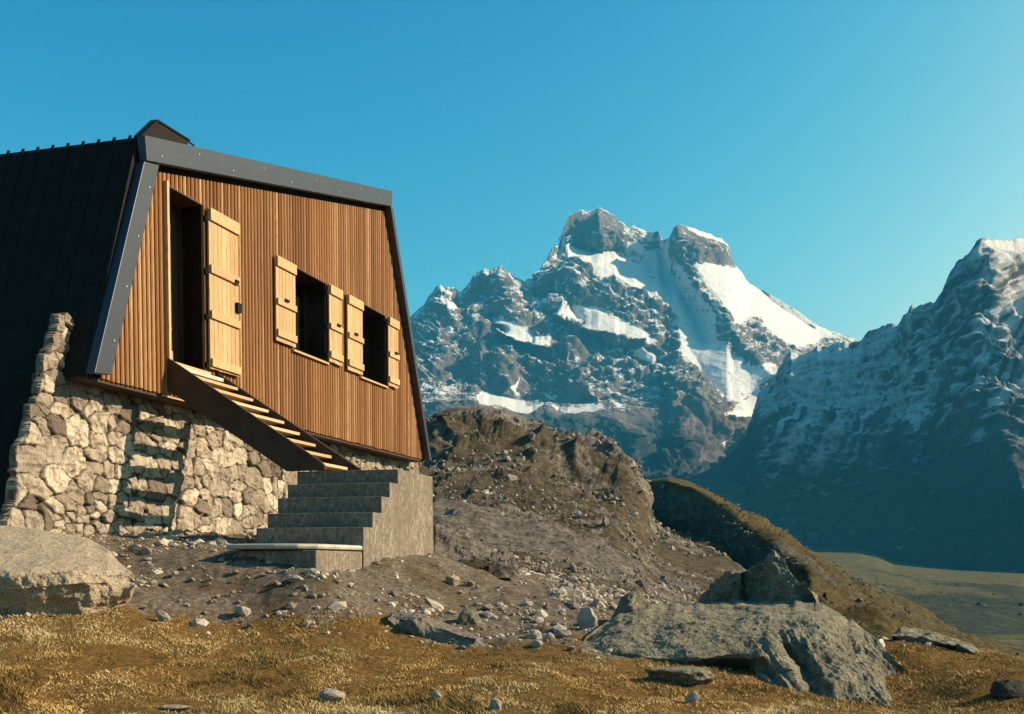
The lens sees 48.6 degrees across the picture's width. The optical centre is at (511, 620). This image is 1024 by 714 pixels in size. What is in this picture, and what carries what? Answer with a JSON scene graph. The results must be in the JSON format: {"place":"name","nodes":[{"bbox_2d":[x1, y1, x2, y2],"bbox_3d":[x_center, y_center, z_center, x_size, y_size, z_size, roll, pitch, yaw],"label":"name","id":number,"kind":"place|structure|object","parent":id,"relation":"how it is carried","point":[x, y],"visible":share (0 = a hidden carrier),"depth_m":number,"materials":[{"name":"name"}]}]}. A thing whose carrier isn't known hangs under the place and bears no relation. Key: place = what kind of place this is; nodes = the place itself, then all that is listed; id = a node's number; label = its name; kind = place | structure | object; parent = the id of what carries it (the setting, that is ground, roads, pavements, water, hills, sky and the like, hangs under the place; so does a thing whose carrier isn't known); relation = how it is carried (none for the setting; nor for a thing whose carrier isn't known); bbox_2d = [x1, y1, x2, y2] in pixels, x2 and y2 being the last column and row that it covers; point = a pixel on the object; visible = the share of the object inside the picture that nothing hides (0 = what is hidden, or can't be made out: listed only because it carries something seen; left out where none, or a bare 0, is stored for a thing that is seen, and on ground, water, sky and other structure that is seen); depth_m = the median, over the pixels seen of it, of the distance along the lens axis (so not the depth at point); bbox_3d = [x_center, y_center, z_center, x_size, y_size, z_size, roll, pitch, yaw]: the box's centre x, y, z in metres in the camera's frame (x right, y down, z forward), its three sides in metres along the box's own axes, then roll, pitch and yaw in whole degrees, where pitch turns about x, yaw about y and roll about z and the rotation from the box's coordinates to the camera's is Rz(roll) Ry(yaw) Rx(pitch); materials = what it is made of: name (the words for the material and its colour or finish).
{"place":"outdoors","nodes":[
{"label":"outdoors","id":0,"kind":"place"},
{"bbox_2d":[0,532,1023,713],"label":"ground","id":1,"kind":"structure","parent":0,"point":[262,593],"depth_m":9.12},
{"bbox_2d":[0,525,134,614],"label":"boulder","id":2,"kind":"object","parent":1,"relation":"on","point":[43,572],"visible":0.97,"depth_m":9.32,"materials":[{"name":"grey stone"}]},
{"bbox_2d":[155,610,170,621],"bbox_3d":[-2.908,-0.031,9.446,0.140,0.091,0.062,26,2,-1],"label":"rock","id":3,"kind":"object","parent":1,"relation":"on","point":[160,615],"visible":1,"depth_m":9.43,"materials":[{"name":"grey stone"}]},
{"bbox_2d":[158,705,192,709],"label":"rock","id":4,"kind":"object","parent":1,"relation":"on","point":[173,707],"visible":1,"depth_m":6.88,"materials":[{"name":"grey stone"}]},
{"bbox_2d":[0,119,431,536],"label":"mountain hut","id":5,"kind":"object","parent":1,"relation":"on","point":[129,265],"visible":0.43,"depth_m":14.02,"materials":[{"name":"wood"}]},
{"bbox_2d":[164,180,210,374],"bbox_3d":[-4.113,-4.103,13.763,0.470,2.115,0.905,1,3,16],"label":"door","id":6,"kind":"structure","parent":5,"relation":"in","point":[174,200],"depth_m":14.10,"materials":[{"name":"brown wood"}]},
{"bbox_2d":[290,267,329,364],"bbox_3d":[-3.188,-4.532,16.886,0.470,1.255,1.160,1,3,16],"label":"window","id":7,"kind":"structure","parent":5,"relation":"in","point":[303,279],"depth_m":17.38,"materials":[{"name":"brown glass"}]},
{"bbox_2d":[359,304,388,387],"bbox_3d":[-2.524,-4.634,19.137,0.470,1.265,1.140,1,3,16],"label":"window","id":8,"kind":"structure","parent":5,"relation":"in","point":[368,312],"depth_m":19.63,"materials":[{"name":"brown glass"}]},
{"bbox_2d":[235,605,250,616],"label":"rock","id":9,"kind":"object","parent":1,"relation":"on","point":[243,611],"visible":0.94,"depth_m":9.84,"materials":[{"name":"grey stone"}]},
{"bbox_2d":[287,575,302,581],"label":"rock","id":10,"kind":"object","parent":1,"relation":"on","point":[292,578],"visible":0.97,"depth_m":10.30,"materials":[{"name":"grey stone"}]},
{"bbox_2d":[226,469,433,571],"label":"concrete steps","id":11,"kind":"structure","parent":1,"relation":"on","point":[330,521],"depth_m":12.30,"materials":[{"name":"grey concrete"}]},
{"bbox_2d":[167,357,361,470],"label":"wooden staircase","id":12,"kind":"structure","parent":11,"relation":"on","point":[272,435],"depth_m":13.22,"materials":[{"name":"brown wood"}]},
{"bbox_2d":[318,688,344,700],"bbox_3d":[-1.190,0.487,7.450,0.172,0.082,0.106,1,3,25],"label":"rock","id":13,"kind":"object","parent":1,"relation":"on","point":[328,694],"visible":1,"depth_m":7.42,"materials":[{"name":"grey stone"}]},
{"bbox_2d":[431,690,441,700],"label":"rock","id":14,"kind":"object","parent":1,"relation":"on","point":[435,693],"visible":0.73,"depth_m":7.44,"materials":[{"name":"grey stone"}]},
{"bbox_2d":[388,612,499,649],"bbox_3d":[-0.570,0.272,10.038,1.480,0.705,0.812,1,3,28],"label":"rock slab","id":15,"kind":"object","parent":1,"relation":"on","point":[418,624],"visible":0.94,"depth_m":9.73,"materials":[{"name":"grey stone"}]},
{"bbox_2d":[446,574,460,585],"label":"rock","id":16,"kind":"object","parent":1,"relation":"on","point":[453,580],"visible":0.94,"depth_m":11.99,"materials":[{"name":"grey stone"}]},
{"bbox_2d":[458,608,481,624],"bbox_3d":[-0.385,-0.011,10.548,0.230,0.191,0.198,17,3,-1],"label":"rock","id":17,"kind":"object","parent":1,"relation":"on","point":[470,616],"visible":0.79,"depth_m":10.47,"materials":[{"name":"grey stone"}]},
{"bbox_2d":[467,580,474,585],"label":"stone","id":18,"kind":"object","parent":1,"relation":"on","point":[470,582],"visible":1,"depth_m":12.14,"materials":[{"name":"grey stone"}]},
{"bbox_2d":[433,522,517,577],"bbox_3d":[-0.525,-0.619,14.636,1.216,1.338,2.898,0,3,0],"label":"rock slab","id":19,"kind":"object","parent":1,"relation":"on","point":[465,547],"visible":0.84,"depth_m":14.25,"materials":[{"name":"grey stone"}]},
{"bbox_2d":[0,529,975,675],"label":"gravel","id":20,"kind":"structure","parent":1,"relation":"on","point":[597,600],"depth_m":11.22,"materials":[{"name":"grey gravel"}]},
{"bbox_2d":[489,698,501,710],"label":"rock","id":21,"kind":"object","parent":1,"relation":"on","point":[495,704],"visible":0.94,"depth_m":7.10,"materials":[{"name":"grey stone"}]},
{"bbox_2d":[525,629,541,638],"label":"rock","id":22,"kind":"object","parent":1,"relation":"on","point":[533,634],"visible":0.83,"depth_m":9.89,"materials":[{"name":"grey stone"}]},
{"bbox_2d":[529,640,542,646],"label":"rock","id":23,"kind":"object","parent":1,"relation":"on","point":[536,643],"visible":1,"depth_m":9.48,"materials":[{"name":"grey stone"}]},
{"bbox_2d":[542,632,554,640],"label":"rock","id":24,"kind":"object","parent":1,"relation":"on","point":[548,636],"visible":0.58,"depth_m":9.74,"materials":[{"name":"grey stone"}]},
{"bbox_2d":[567,645,574,649],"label":"stone","id":25,"kind":"object","parent":1,"relation":"on","point":[572,647],"visible":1,"depth_m":9.34,"materials":[{"name":"grey stone"}]},
{"bbox_2d":[577,606,597,630],"bbox_3d":[0.707,0.033,10.575,0.189,0.334,0.169,-11,3,1],"label":"rock","id":26,"kind":"object","parent":1,"relation":"on","point":[586,617],"visible":0.72,"depth_m":10.51,"materials":[{"name":"grey stone"}]},
{"bbox_2d":[610,591,650,619],"bbox_3d":[1.163,0.192,11.172,0.421,0.981,0.957,0,3,7],"label":"craggy rock","id":27,"kind":"object","parent":1,"relation":"on","point":[631,601],"visible":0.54,"depth_m":10.84,"materials":[{"name":"grey stone"}]},
{"bbox_2d":[644,666,714,685],"bbox_3d":[1.189,0.409,8.139,0.446,0.160,0.349,2,4,41],"label":"rock","id":28,"kind":"object","parent":1,"relation":"on","point":[686,675],"visible":0.91,"depth_m":8.04,"materials":[{"name":"grey stone"}]},
{"bbox_2d":[686,692,699,702],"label":"rock","id":29,"kind":"object","parent":1,"relation":"on","point":[691,697],"visible":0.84,"depth_m":7.35,"materials":[{"name":"grey stone"}]},
{"bbox_2d":[581,599,906,706],"bbox_3d":[2.118,0.801,10.149,3.101,1.974,3.999,0,3,0],"label":"outcrop","id":30,"kind":"object","parent":1,"relation":"on","point":[821,649],"visible":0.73,"depth_m":9.23,"materials":[{"name":"grey stone"}]},
{"bbox_2d":[698,549,818,602],"bbox_3d":[2.390,0.038,11.380,0.974,1.495,2.184,-2,4,-42],"label":"craggy rock","id":31,"kind":"object","parent":1,"relation":"on","point":[771,578],"visible":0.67,"depth_m":10.95,"materials":[{"name":"grey stone"}]},
{"bbox_2d":[892,626,985,655],"bbox_3d":[3.922,0.451,10.269,1.010,0.798,1.383,1,3,24],"label":"rock slab","id":32,"kind":"object","parent":1,"relation":"on","point":[907,634],"visible":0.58,"depth_m":9.94,"materials":[{"name":"grey stone"}]},
{"bbox_2d":[990,679,1023,698],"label":"rock","id":33,"kind":"object","parent":1,"relation":"on","point":[1006,688],"visible":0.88,"depth_m":7.96,"materials":[{"name":"grey stone"}]},
{"bbox_2d":[0,571,1023,713],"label":"grass","id":34,"kind":"structure","parent":0,"point":[453,698],"depth_m":7.88,"materials":[{"name":"brown plant"}]},
{"bbox_2d":[0,0,1023,340],"label":"sky","id":35,"kind":"structure","parent":0,"point":[845,155],"materials":[{"name":"blue"}]},
{"bbox_2d":[418,405,746,603],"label":"hill","id":36,"kind":"structure","parent":0,"point":[589,466],"depth_m":65.33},
{"bbox_2d":[419,416,726,603],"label":"scree","id":37,"kind":"structure","parent":36,"relation":"on","point":[643,585],"depth_m":48.62,"materials":[{"name":"gravel"}]},
{"bbox_2d":[410,208,855,479],"bbox_3d":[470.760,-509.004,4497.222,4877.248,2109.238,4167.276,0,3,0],"label":"mountain","id":38,"kind":"structure","parent":0,"point":[655,354],"depth_m":3619.02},
{"bbox_2d":[649,477,1023,656],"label":"hill","id":39,"kind":"structure","parent":0,"point":[681,499],"depth_m":189.73,"materials":[{"name":"brown plant"}]},
{"bbox_2d":[652,484,1019,655],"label":"scree","id":40,"kind":"structure","parent":39,"relation":"on","point":[663,487],"depth_m":192.78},
{"bbox_2d":[682,237,1023,573],"bbox_3d":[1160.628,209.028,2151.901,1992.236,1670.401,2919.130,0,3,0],"label":"mountain","id":41,"kind":"structure","parent":0,"point":[902,440],"depth_m":1491.11,"materials":[{"name":"stone"}]},
{"bbox_2d":[807,547,1023,652],"bbox_3d":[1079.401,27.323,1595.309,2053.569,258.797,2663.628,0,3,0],"label":"valley floor","id":42,"kind":"structure","parent":0,"point":[934,588],"depth_m":673.46,"materials":[{"name":"green plant"}]},
{"bbox_2d":[865,567,1021,628],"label":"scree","id":43,"kind":"structure","parent":42,"relation":"on","point":[978,603],"depth_m":596.81,"materials":[{"name":"grey stone"}]}
]}

